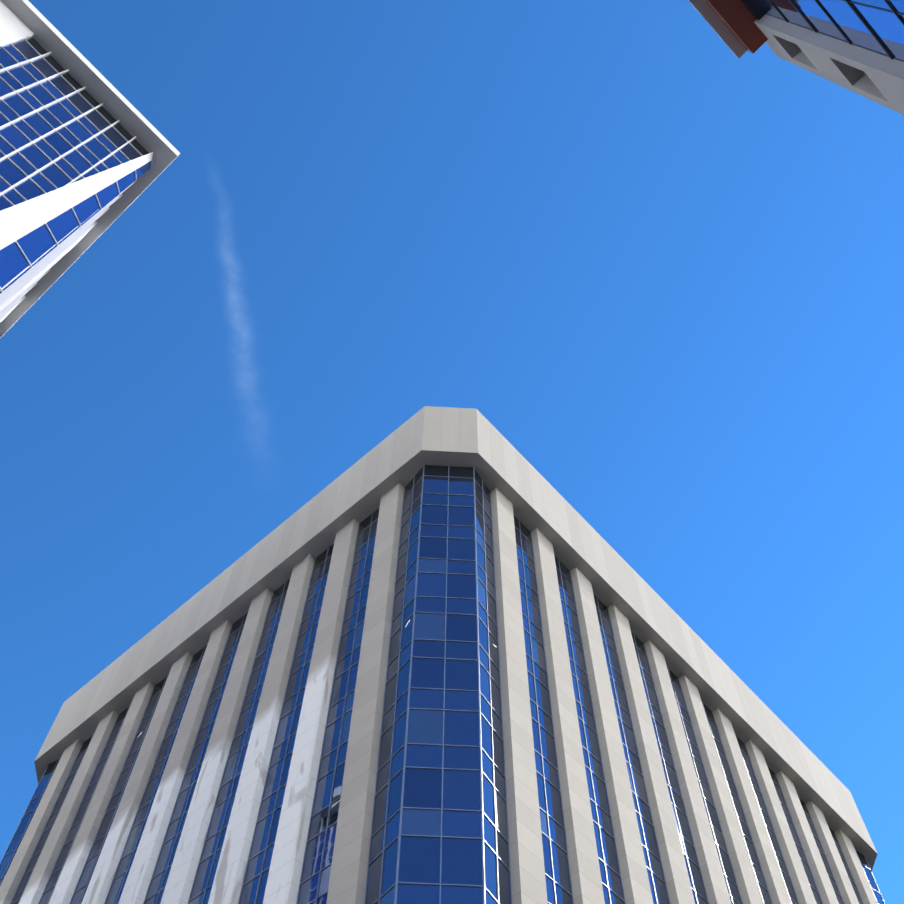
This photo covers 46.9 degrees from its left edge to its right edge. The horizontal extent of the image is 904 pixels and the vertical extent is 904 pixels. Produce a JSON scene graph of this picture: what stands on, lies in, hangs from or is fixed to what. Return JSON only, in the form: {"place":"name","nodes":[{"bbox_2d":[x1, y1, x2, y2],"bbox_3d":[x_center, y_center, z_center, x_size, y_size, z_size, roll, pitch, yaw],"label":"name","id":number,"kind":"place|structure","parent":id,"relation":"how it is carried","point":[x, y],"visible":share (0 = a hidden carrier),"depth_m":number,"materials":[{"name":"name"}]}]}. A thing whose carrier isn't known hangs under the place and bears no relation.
{"place":"outdoors","nodes":[
{"label":"outdoors","id":0,"kind":"place"},
{"bbox_2d":[0,0,903,903],"label":"sky","id":1,"kind":"structure","parent":0,"point":[665,265],"materials":[{"name":"blue"}]},
{"label":"ground","id":2,"kind":"structure","parent":0,"visible":0},
{"bbox_2d":[0,0,179,337],"bbox_3d":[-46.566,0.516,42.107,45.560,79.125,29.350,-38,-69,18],"label":"building","id":3,"kind":"structure","parent":2,"relation":"on","point":[89,153],"depth_m":66.40,"materials":[{"name":"white"}]},
{"bbox_2d":[0,406,884,903],"bbox_3d":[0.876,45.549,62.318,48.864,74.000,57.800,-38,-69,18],"label":"building","id":4,"kind":"structure","parent":2,"relation":"on","point":[428,654],"depth_m":64.38,"materials":[{"name":"concrete"}]},
{"bbox_2d":[688,0,903,114],"bbox_3d":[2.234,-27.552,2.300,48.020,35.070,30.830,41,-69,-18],"label":"building","id":5,"kind":"structure","parent":2,"relation":"on","point":[856,46],"depth_m":23.70,"materials":[{"name":"grey concrete"}]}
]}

